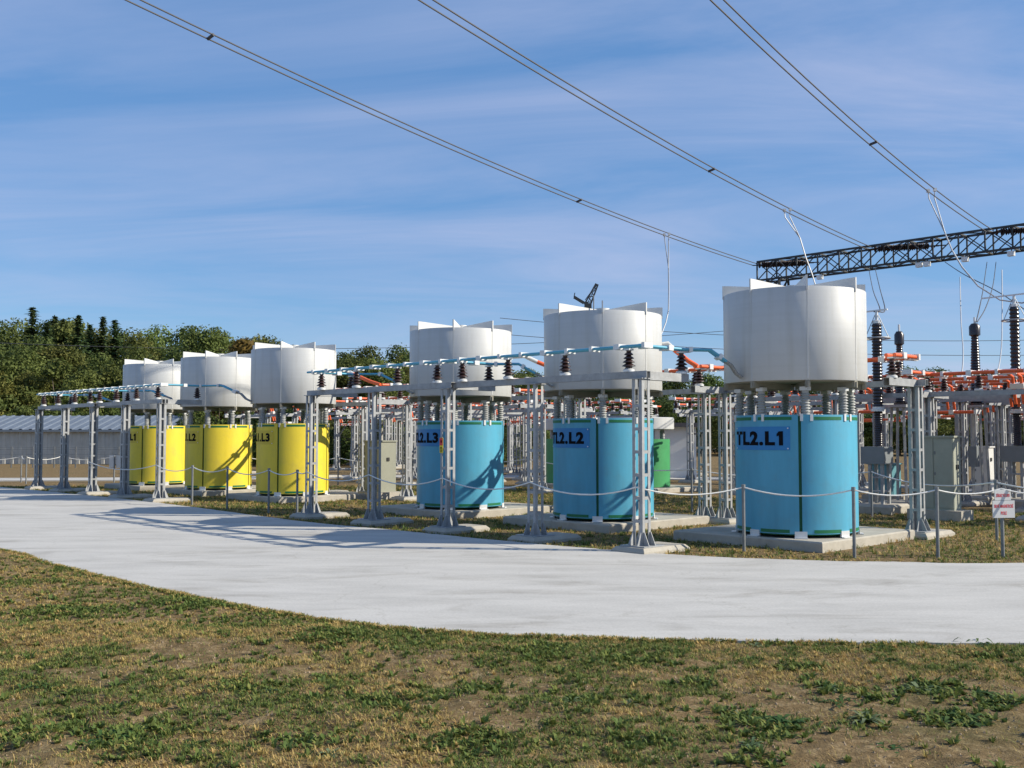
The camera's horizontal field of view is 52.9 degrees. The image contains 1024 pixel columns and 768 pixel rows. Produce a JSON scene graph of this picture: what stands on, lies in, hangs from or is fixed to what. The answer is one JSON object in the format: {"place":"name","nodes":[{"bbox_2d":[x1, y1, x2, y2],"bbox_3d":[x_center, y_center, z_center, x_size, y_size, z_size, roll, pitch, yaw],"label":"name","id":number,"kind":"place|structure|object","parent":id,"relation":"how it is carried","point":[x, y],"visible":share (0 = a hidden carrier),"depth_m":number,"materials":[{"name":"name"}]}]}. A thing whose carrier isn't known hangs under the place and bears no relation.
{"place":"outdoors","nodes":[
{"label":"outdoors","id":0,"kind":"place"},
{"bbox_2d":[0,475,1020,493],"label":"path","id":1,"kind":"structure","parent":0,"point":[253,477],"depth_m":39.07,"materials":[{"name":"concrete"}]},
{"bbox_2d":[653,423,701,477],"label":"switch house","id":2,"kind":"structure","parent":1,"relation":"on","point":[676,436],"depth_m":39.90,"materials":[{"name":"white metal"}]},
{"bbox_2d":[0,487,1023,645],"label":"road","id":3,"kind":"structure","parent":0,"point":[393,577],"depth_m":11.64,"materials":[{"name":"concrete"}]},
{"bbox_2d":[0,548,930,646],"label":"grass tufts","id":4,"kind":"object","parent":3,"relation":"on","point":[498,635],"visible":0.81,"depth_m":8.50,"materials":[{"name":"green plant"}]},
{"bbox_2d":[0,550,1023,767],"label":"lawn","id":5,"kind":"structure","parent":0,"point":[906,756],"depth_m":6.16,"materials":[{"name":"plant"}]},
{"bbox_2d":[0,550,475,640],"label":"grass","id":6,"kind":"structure","parent":5,"relation":"on","point":[139,610],"depth_m":9.49,"materials":[{"name":"green plant"}]},
{"bbox_2d":[0,614,1023,767],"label":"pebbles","id":7,"kind":"object","parent":5,"relation":"on","point":[651,672],"visible":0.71,"depth_m":6.13,"materials":[{"name":"grey stone"}]},
{"bbox_2d":[748,708,823,732],"bbox_3d":[1.460,1.893,5.810,0.482,0.046,0.419,2,-4,-38],"label":"weed plant","id":8,"kind":"object","parent":5,"relation":"on","point":[780,718],"visible":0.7,"depth_m":5.78,"materials":[{"name":"green plant"}]},
{"bbox_2d":[0,442,1023,562],"bbox_3d":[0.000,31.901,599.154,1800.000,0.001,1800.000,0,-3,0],"label":"ground","id":9,"kind":"structure","parent":0,"point":[48,471],"depth_m":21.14,"materials":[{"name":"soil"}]},
{"bbox_2d":[0,353,38,415],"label":"bushy tree","id":10,"kind":"object","parent":9,"relation":"on","point":[14,404],"visible":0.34,"depth_m":87.45,"materials":[{"name":"green plant"}]},
{"bbox_2d":[7,307,42,374],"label":"conifer tree","id":11,"kind":"object","parent":9,"relation":"on","point":[32,331],"visible":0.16,"depth_m":107.07,"materials":[{"name":"green plant"}]},
{"bbox_2d":[1,344,55,408],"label":"broadleaf tree","id":12,"kind":"object","parent":9,"relation":"on","point":[30,363],"visible":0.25,"depth_m":92.08,"materials":[{"name":"green plant"}]},
{"bbox_2d":[4,370,54,415],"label":"broadleaf tree","id":13,"kind":"object","parent":9,"relation":"on","point":[29,380],"visible":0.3,"depth_m":88.76,"materials":[{"name":"green plant"}]},
{"bbox_2d":[3,333,61,413],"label":"broadleaf tree","id":14,"kind":"object","parent":9,"relation":"on","point":[46,341],"visible":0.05,"depth_m":97.60,"materials":[{"name":"green plant"}]},
{"bbox_2d":[14,357,103,415],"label":"bushy tree","id":15,"kind":"object","parent":9,"relation":"on","point":[52,371],"visible":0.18,"depth_m":88.50,"materials":[{"name":"green plant"}]},
{"bbox_2d":[0,447,119,467],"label":"wire fence","id":16,"kind":"object","parent":9,"relation":"on","point":[54,449],"visible":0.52,"depth_m":53.39,"materials":[{"name":"metal"}]},
{"bbox_2d":[31,342,102,409],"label":"broadleaf tree","id":17,"kind":"object","parent":9,"relation":"on","point":[55,352],"visible":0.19,"depth_m":95.98,"materials":[{"name":"green plant"}]},
{"bbox_2d":[44,318,94,361],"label":"broadleaf tree","id":18,"kind":"object","parent":9,"relation":"on","point":[61,335],"visible":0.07,"depth_m":111.08,"materials":[{"name":"green plant"}]},
{"bbox_2d":[34,346,116,408],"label":"broadleaf tree","id":19,"kind":"object","parent":9,"relation":"on","point":[74,357],"visible":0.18,"depth_m":96.52,"materials":[{"name":"green plant"}]},
{"bbox_2d":[64,315,94,367],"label":"conifer tree","id":20,"kind":"object","parent":9,"relation":"on","point":[77,336],"visible":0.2,"depth_m":105.41,"materials":[{"name":"green plant"}]},
{"bbox_2d":[44,367,120,415],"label":"broadleaf tree","id":21,"kind":"object","parent":9,"relation":"on","point":[77,383],"visible":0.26,"depth_m":82.28,"materials":[{"name":"green plant"}]},
{"bbox_2d":[55,351,122,415],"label":"broadleaf tree","id":22,"kind":"object","parent":9,"relation":"on","point":[97,364],"visible":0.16,"depth_m":94.30,"materials":[{"name":"green plant"}]},
{"bbox_2d":[78,364,122,414],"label":"bushy tree","id":23,"kind":"object","parent":9,"relation":"on","point":[107,377],"visible":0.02,"depth_m":85.29,"materials":[{"name":"green plant"}]},
{"bbox_2d":[0,415,201,463],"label":"storage shed","id":24,"kind":"structure","parent":9,"relation":"on","point":[17,431],"depth_m":61.22,"materials":[{"name":"grey metal"}]},
{"bbox_2d":[91,316,112,359],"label":"conifer tree","id":25,"kind":"object","parent":9,"relation":"on","point":[102,334],"visible":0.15,"depth_m":112.03,"materials":[{"name":"green plant"}]},
{"bbox_2d":[97,320,123,366],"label":"conifer tree","id":26,"kind":"object","parent":9,"relation":"on","point":[115,346],"visible":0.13,"depth_m":109.70,"materials":[{"name":"green plant"}]},
{"bbox_2d":[24,386,201,502],"bbox_3d":[-11.450,1.684,29.058,1.396,2.947,9.127,3,-4,-44],"label":"bus gantry","id":27,"kind":"object","parent":9,"relation":"on","point":[159,495],"visible":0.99,"depth_m":28.55,"materials":[{"name":"metal"}]},
{"bbox_2d":[36,383,251,404],"bbox_3d":[-10.668,0.368,29.023,1.909,0.468,9.922,3,-4,-44],"label":"busbar","id":28,"kind":"object","parent":27,"relation":"on","point":[64,393],"visible":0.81,"depth_m":28.20,"materials":[{"name":"metal"}]},
{"bbox_2d":[90,344,161,399],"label":"broadleaf tree","id":29,"kind":"object","parent":9,"relation":"on","point":[134,357],"visible":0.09,"depth_m":93.54,"materials":[{"name":"green plant"}]},
{"bbox_2d":[100,332,159,381],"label":"broadleaf tree","id":30,"kind":"object","parent":9,"relation":"on","point":[139,341],"visible":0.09,"depth_m":107.69,"materials":[{"name":"green plant"}]},
{"bbox_2d":[104,483,184,490],"bbox_3d":[-10.970,3.252,32.674,2.870,0.200,2.620,3,-4,-44],"label":"concrete pad","id":31,"kind":"object","parent":9,"relation":"on","point":[145,487],"visible":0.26,"depth_m":31.45,"materials":[{"name":"grey concrete"}]},
{"bbox_2d":[122,358,188,485],"bbox_3d":[-11.070,1.198,32.281,2.193,3.858,2.193,3,-4,-44],"label":"reactor","id":32,"kind":"object","parent":31,"relation":"on","point":[143,437],"visible":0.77,"depth_m":31.43,"materials":[{"name":"yellow paint"}]},
{"bbox_2d":[162,325,224,360],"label":"broadleaf tree","id":33,"kind":"object","parent":9,"relation":"on","point":[186,348],"visible":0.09,"depth_m":87.84,"materials":[{"name":"green plant"}]},
{"bbox_2d":[174,324,232,413],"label":"broadleaf tree","id":34,"kind":"object","parent":9,"relation":"on","point":[209,342],"visible":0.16,"depth_m":87.56,"materials":[{"name":"green plant"}]},
{"bbox_2d":[165,485,255,496],"bbox_3d":[-8.270,3.109,29.857,2.870,0.200,2.620,3,-4,-44],"label":"concrete pad","id":35,"kind":"object","parent":9,"relation":"on","point":[197,492],"visible":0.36,"depth_m":28.67,"materials":[{"name":"grey concrete"}]},
{"bbox_2d":[180,351,256,489],"bbox_3d":[-8.370,1.056,29.464,2.193,3.858,2.193,3,-4,-44],"label":"reactor","id":36,"kind":"object","parent":35,"relation":"on","point":[210,448],"visible":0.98,"depth_m":28.62,"materials":[{"name":"yellow paint"}]},
{"bbox_2d":[211,338,292,420],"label":"autumn tree","id":37,"kind":"object","parent":9,"relation":"on","point":[246,345],"visible":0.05,"depth_m":68.67,"materials":[{"name":"green plant"}]},
{"bbox_2d":[228,490,365,503],"bbox_3d":[-5.550,2.966,27.011,2.870,0.200,2.620,3,-4,-44],"label":"concrete pad","id":38,"kind":"object","parent":9,"relation":"on","point":[333,495],"visible":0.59,"depth_m":26.15,"materials":[{"name":"grey concrete"}]},
{"bbox_2d":[250,341,335,495],"bbox_3d":[-5.650,0.912,26.618,2.193,3.858,2.193,3,-4,-44],"label":"reactor","id":39,"kind":"object","parent":38,"relation":"on","point":[282,379],"visible":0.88,"depth_m":25.75,"materials":[{"name":"yellow paint"}]},
{"bbox_2d":[224,405,371,479],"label":"bus gantry","id":40,"kind":"object","parent":9,"relation":"on","point":[337,411],"visible":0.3,"depth_m":39.29,"materials":[{"name":"metal"}]},
{"bbox_2d":[315,357,365,464],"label":"slim tree","id":41,"kind":"object","parent":9,"relation":"on","point":[337,377],"visible":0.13,"depth_m":55.78,"materials":[{"name":"green plant"}]},
{"bbox_2d":[329,393,400,464],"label":"bushy tree","id":42,"kind":"object","parent":9,"relation":"on","point":[344,447],"visible":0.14,"depth_m":57.20,"materials":[{"name":"green plant"}]},
{"bbox_2d":[296,412,434,471],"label":"bus gantry","id":43,"kind":"object","parent":9,"relation":"on","point":[336,442],"visible":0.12,"depth_m":49.67,"materials":[{"name":"metal"}]},
{"bbox_2d":[319,391,416,500],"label":"bus gantry","id":44,"kind":"object","parent":9,"relation":"on","point":[406,495],"visible":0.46,"depth_m":26.48,"materials":[{"name":"metal"}]},
{"bbox_2d":[342,356,398,439],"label":"slim tree","id":45,"kind":"object","parent":9,"relation":"on","point":[393,394],"visible":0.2,"depth_m":55.29,"materials":[{"name":"green plant"}]},
{"bbox_2d":[358,440,403,499],"bbox_3d":[-3.441,2.273,27.026,0.740,1.585,1.000,3,-4,-44],"label":"switch cabinet","id":46,"kind":"object","parent":9,"relation":"on","point":[388,463],"visible":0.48,"depth_m":26.82,"materials":[{"name":"metal"}]},
{"bbox_2d":[360,356,409,439],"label":"slim tree","id":47,"kind":"object","parent":9,"relation":"on","point":[392,370],"visible":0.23,"depth_m":55.53,"materials":[{"name":"green plant"}]},
{"bbox_2d":[381,409,525,472],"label":"bus gantry","id":48,"kind":"object","parent":9,"relation":"on","point":[509,470],"visible":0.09,"depth_m":46.23,"materials":[{"name":"metal"}]},
{"bbox_2d":[347,392,562,493],"bbox_3d":[-2.084,1.882,32.979,1.800,2.947,9.123,3,-4,-44],"label":"bus gantry","id":49,"kind":"object","parent":9,"relation":"on","point":[521,404],"visible":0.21,"depth_m":30.84,"materials":[{"name":"metal"}]},
{"bbox_2d":[342,388,562,421],"bbox_3d":[-2.076,0.737,33.009,2.027,0.860,9.528,3,-4,-44],"label":"busbar","id":50,"kind":"object","parent":49,"relation":"on","point":[517,390],"visible":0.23,"depth_m":33.67,"materials":[{"name":"metal"}]},
{"bbox_2d":[370,402,539,480],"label":"bus gantry","id":51,"kind":"object","parent":9,"relation":"on","point":[386,416],"visible":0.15,"depth_m":38.48,"materials":[{"name":"metal"}]},
{"bbox_2d":[377,502,552,518],"bbox_3d":[-0.992,2.725,22.237,2.870,0.200,2.620,3,-4,-44],"label":"concrete pad","id":52,"kind":"object","parent":9,"relation":"on","point":[471,513],"visible":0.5,"depth_m":21.34,"materials":[{"name":"grey concrete"}]},
{"bbox_2d":[409,319,511,509],"bbox_3d":[-1.092,0.671,21.844,2.193,3.858,2.193,3,-4,-44],"label":"reactor","id":53,"kind":"object","parent":52,"relation":"on","point":[479,454],"visible":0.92,"depth_m":21.04,"materials":[{"name":"blue paint"}]},
{"bbox_2d":[289,348,689,553],"bbox_3d":[-0.845,1.123,17.952,1.396,2.947,9.127,3,-4,-44],"label":"bus gantry","id":54,"kind":"object","parent":9,"relation":"on","point":[640,543],"visible":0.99,"depth_m":16.94,"materials":[{"name":"metal"}]},
{"bbox_2d":[307,342,742,393],"bbox_3d":[-0.328,-0.179,18.191,1.903,0.466,9.160,3,-4,-44],"label":"busbar","id":55,"kind":"object","parent":54,"relation":"on","point":[476,360],"visible":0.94,"depth_m":16.74,"materials":[{"name":"metal"}]},
{"bbox_2d":[393,398,592,484],"bbox_3d":[-0.931,2.076,36.837,1.800,2.947,9.123,3,-4,-44],"label":"bus gantry","id":56,"kind":"object","parent":9,"relation":"on","point":[589,408],"visible":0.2,"depth_m":35.62,"materials":[{"name":"metal"}]},
{"bbox_2d":[521,419,552,487],"bbox_3d":[2.125,2.275,33.666,2.800,2.250,2.400,3,-4,-44],"label":"reactor","id":57,"kind":"object","parent":9,"relation":"on","point":[549,459],"visible":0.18,"depth_m":33.09,"materials":[{"name":"green paint"}]},
{"bbox_2d":[468,402,646,475],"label":"bus gantry","id":58,"kind":"object","parent":9,"relation":"on","point":[593,413],"visible":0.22,"depth_m":42.71,"materials":[{"name":"metal"}]},
{"bbox_2d":[497,408,658,469],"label":"bus gantry","id":59,"kind":"object","parent":9,"relation":"on","point":[626,415],"visible":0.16,"depth_m":49.52,"materials":[{"name":"metal"}]},
{"bbox_2d":[503,512,709,533],"bbox_3d":[1.774,2.579,19.341,2.870,0.200,2.620,3,-4,-44],"label":"concrete pad","id":60,"kind":"object","parent":9,"relation":"on","point":[667,520],"visible":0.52,"depth_m":18.41,"materials":[{"name":"grey concrete"}]},
{"bbox_2d":[543,295,662,521],"bbox_3d":[1.674,0.420,18.953,2.193,4.068,2.193,3,-4,-44],"label":"reactor","id":61,"kind":"object","parent":60,"relation":"on","point":[592,455],"visible":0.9,"depth_m":18.08,"materials":[{"name":"blue paint"}]},
{"bbox_2d":[559,373,715,516],"bbox_3d":[2.523,1.294,21.330,1.225,2.947,4.305,3,-4,-44],"label":"bus gantry","id":62,"kind":"object","parent":9,"relation":"on","point":[704,510],"visible":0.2,"depth_m":19.86,"materials":[{"name":"metal"}]},
{"bbox_2d":[611,417,701,493],"bbox_3d":[4.005,2.144,31.069,2.800,2.250,2.400,3,-4,-44],"label":"reactor","id":63,"kind":"object","parent":9,"relation":"on","point":[662,459],"visible":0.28,"depth_m":30.24,"materials":[{"name":"green paint"}]},
{"bbox_2d":[644,379,704,446],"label":"broadleaf tree","id":64,"kind":"object","parent":9,"relation":"on","point":[671,385],"visible":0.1,"depth_m":99.20,"materials":[{"name":"green plant"}]},
{"bbox_2d":[652,397,701,436],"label":"broadleaf tree","id":65,"kind":"object","parent":9,"relation":"on","point":[666,404],"visible":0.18,"depth_m":89.75,"materials":[{"name":"green plant"}]},
{"bbox_2d":[659,394,728,453],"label":"broadleaf tree","id":66,"kind":"object","parent":9,"relation":"on","point":[695,408],"visible":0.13,"depth_m":92.44,"materials":[{"name":"green plant"}]},
{"bbox_2d":[460,357,954,539],"bbox_3d":[2.658,1.268,20.823,1.730,2.947,11.801,3,-4,-44],"label":"bus gantry","id":67,"kind":"object","parent":9,"relation":"on","point":[917,523],"visible":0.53,"depth_m":17.00,"materials":[{"name":"metal"}]},
{"bbox_2d":[513,341,920,378],"bbox_3d":[2.281,-0.458,20.666,1.396,0.523,11.612,3,-4,-44],"label":"busbar","id":68,"kind":"object","parent":67,"relation":"on","point":[903,356],"visible":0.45,"depth_m":19.05,"materials":[{"name":"metal"}]},
{"bbox_2d":[695,392,771,450],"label":"broadleaf tree","id":69,"kind":"object","parent":9,"relation":"on","point":[714,422],"visible":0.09,"depth_m":86.08,"materials":[{"name":"green plant"}]},
{"bbox_2d":[741,484,745,551],"bbox_3d":[3.304,1.937,14.693,0.060,1.012,0.057,0,-3,0],"label":"rope post","id":70,"kind":"object","parent":9,"relation":"on","point":[743,521],"visible":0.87,"depth_m":14.67,"materials":[{"name":"metal"}]},
{"bbox_2d":[89,462,1023,496],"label":"rope","id":71,"kind":"object","parent":70,"relation":"attached to","point":[594,494],"visible":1,"depth_m":14.89,"materials":[{"name":"grey fabric"}]},
{"bbox_2d":[677,406,901,479],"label":"bus gantry","id":72,"kind":"object","parent":9,"relation":"on","point":[885,435],"visible":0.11,"depth_m":39.80,"materials":[{"name":"metal"}]},
{"bbox_2d":[673,524,914,552],"bbox_3d":[4.515,2.433,16.465,2.870,0.200,2.620,3,-4,-44],"label":"concrete pad","id":73,"kind":"object","parent":9,"relation":"on","point":[870,536],"visible":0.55,"depth_m":15.55,"materials":[{"name":"grey concrete"}]},
{"bbox_2d":[722,275,867,538],"bbox_3d":[4.415,0.380,16.071,2.193,3.858,2.193,3,-4,-44],"label":"reactor","id":74,"kind":"object","parent":73,"relation":"on","point":[803,336],"visible":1,"depth_m":15.23,"materials":[{"name":"blue paint"}]},
{"bbox_2d":[673,400,939,487],"bbox_3d":[9.243,1.904,33.415,1.800,2.947,9.123,3,-4,-44],"label":"bus gantry","id":75,"kind":"object","parent":9,"relation":"on","point":[689,411],"visible":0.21,"depth_m":35.94,"materials":[{"name":"metal"}]},
{"bbox_2d":[715,382,1021,506],"bbox_3d":[9.281,1.536,26.138,1.800,2.947,9.123,3,-4,-44],"label":"bus gantry","id":76,"kind":"object","parent":9,"relation":"on","point":[961,424],"visible":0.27,"depth_m":24.65,"materials":[{"name":"metal"}]},
{"bbox_2d":[789,378,1023,414],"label":"busbar","id":77,"kind":"object","parent":76,"relation":"on","point":[936,383],"visible":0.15,"depth_m":24.99,"materials":[{"name":"metal"}]},
{"bbox_2d":[731,374,1023,520],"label":"bus gantry","id":78,"kind":"object","parent":9,"relation":"on","point":[929,395],"visible":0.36,"depth_m":21.67,"materials":[{"name":"metal"}]},
{"bbox_2d":[811,368,1023,414],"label":"busbar","id":79,"kind":"object","parent":78,"relation":"on","point":[943,374],"visible":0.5,"depth_m":21.02,"materials":[{"name":"metal"}]},
{"bbox_2d":[859,309,909,514],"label":"insulator column","id":80,"kind":"structure","parent":9,"relation":"on","point":[876,456],"depth_m":22.12,"materials":[{"name":"metal"}]},
{"bbox_2d":[862,459,908,501],"bbox_3d":[9.218,2.414,25.402,0.740,1.140,0.900,3,-4,-44],"label":"switch cabinet","id":81,"kind":"object","parent":9,"relation":"on","point":[893,489],"visible":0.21,"depth_m":25.17,"materials":[{"name":"metal"}]},
{"bbox_2d":[756,223,1023,411],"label":"overhead gantry","id":82,"kind":"object","parent":9,"relation":"on","point":[922,262],"visible":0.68,"depth_m":47.24,"materials":[{"name":"metal"}]},
{"bbox_2d":[125,0,818,267],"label":"power line","id":83,"kind":"object","parent":82,"relation":"attached to","point":[763,264],"visible":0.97,"depth_m":33.36,"materials":[{"name":"metal"}]},
{"bbox_2d":[418,0,944,251],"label":"power line","id":84,"kind":"object","parent":82,"relation":"attached to","point":[897,247],"visible":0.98,"depth_m":32.95,"materials":[{"name":"metal"}]},
{"bbox_2d":[710,0,1023,235],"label":"power line","id":85,"kind":"object","parent":82,"relation":"attached to","point":[1020,230],"visible":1,"depth_m":31.32,"materials":[{"name":"metal"}]},
{"bbox_2d":[879,324,912,503],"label":"bushing column","id":86,"kind":"structure","parent":9,"relation":"on","point":[899,343],"depth_m":23.47,"materials":[{"name":"metal"}]},
{"bbox_2d":[863,411,946,454],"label":"broadleaf tree","id":87,"kind":"object","parent":9,"relation":"on","point":[868,424],"visible":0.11,"depth_m":88.04,"materials":[{"name":"green plant"}]},
{"bbox_2d":[790,401,1022,486],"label":"bus gantry","id":88,"kind":"object","parent":9,"relation":"on","point":[990,424],"visible":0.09,"depth_m":31.55,"materials":[{"name":"metal"}]},
{"bbox_2d":[838,388,1022,496],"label":"bus gantry","id":89,"kind":"object","parent":9,"relation":"on","point":[1001,419],"visible":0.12,"depth_m":27.31,"materials":[{"name":"metal"}]},
{"bbox_2d":[838,376,1023,513],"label":"bus gantry","id":90,"kind":"object","parent":9,"relation":"on","point":[889,390],"visible":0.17,"depth_m":23.31,"materials":[{"name":"metal"}]},
{"bbox_2d":[868,373,1023,414],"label":"busbar","id":91,"kind":"object","parent":90,"relation":"on","point":[1006,378],"visible":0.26,"depth_m":23.05,"materials":[{"name":"metal"}]},
{"bbox_2d":[886,406,983,452],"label":"broadleaf tree","id":92,"kind":"object","parent":9,"relation":"on","point":[949,426],"visible":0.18,"depth_m":84.81,"materials":[{"name":"green plant"}]},
{"bbox_2d":[907,436,973,521],"bbox_3d":[8.462,1.879,20.401,0.560,1.705,1.080,3,-4,-44],"label":"switch cabinet","id":93,"kind":"object","parent":9,"relation":"on","point":[942,464],"visible":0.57,"depth_m":20.18,"materials":[{"name":"metal"}]},
{"bbox_2d":[967,317,993,503],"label":"bushing column","id":94,"kind":"structure","parent":9,"relation":"on","point":[973,449],"depth_m":25.43,"materials":[{"name":"metal"}]},
{"bbox_2d":[969,446,994,494],"bbox_3d":[12.231,2.327,26.601,0.590,1.435,0.650,3,-4,-44],"label":"switch cabinet","id":95,"kind":"object","parent":9,"relation":"on","point":[978,488],"visible":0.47,"depth_m":26.51,"materials":[{"name":"metal"}]},
{"bbox_2d":[981,293,1023,507],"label":"insulator column","id":96,"kind":"structure","parent":9,"relation":"on","point":[1012,454],"depth_m":24.04,"materials":[{"name":"metal"}]},
{"bbox_2d":[992,489,1014,556],"bbox_3d":[6.708,1.922,14.076,0.325,0.980,0.065,0,-3,-8],"label":"warning sign","id":97,"kind":"object","parent":9,"relation":"on","point":[1003,507],"visible":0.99,"depth_m":14.06,"materials":[{"name":"metal"}]},
{"bbox_2d":[994,405,1022,492],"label":"bus gantry","id":98,"kind":"object","parent":9,"relation":"on","point":[1009,432],"visible":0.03,"depth_m":29.53,"materials":[{"name":"metal"}]},
{"bbox_3d":[-8.657,2.915,34.056,0.060,1.012,0.057,0,-3,0],"label":"rope post","id":99,"kind":"object","parent":9,"relation":"on","visible":0},
{"bbox_2d":[252,458,1023,488],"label":"rope","id":100,"kind":"object","parent":99,"relation":"attached to","point":[858,473],"visible":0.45,"depth_m":19.98,"materials":[{"name":"grey fabric"}]},
{"bbox_2d":[0,0,1023,435],"label":"sky","id":101,"kind":"structure","parent":0,"point":[153,171],"materials":[{"name":"blue"}]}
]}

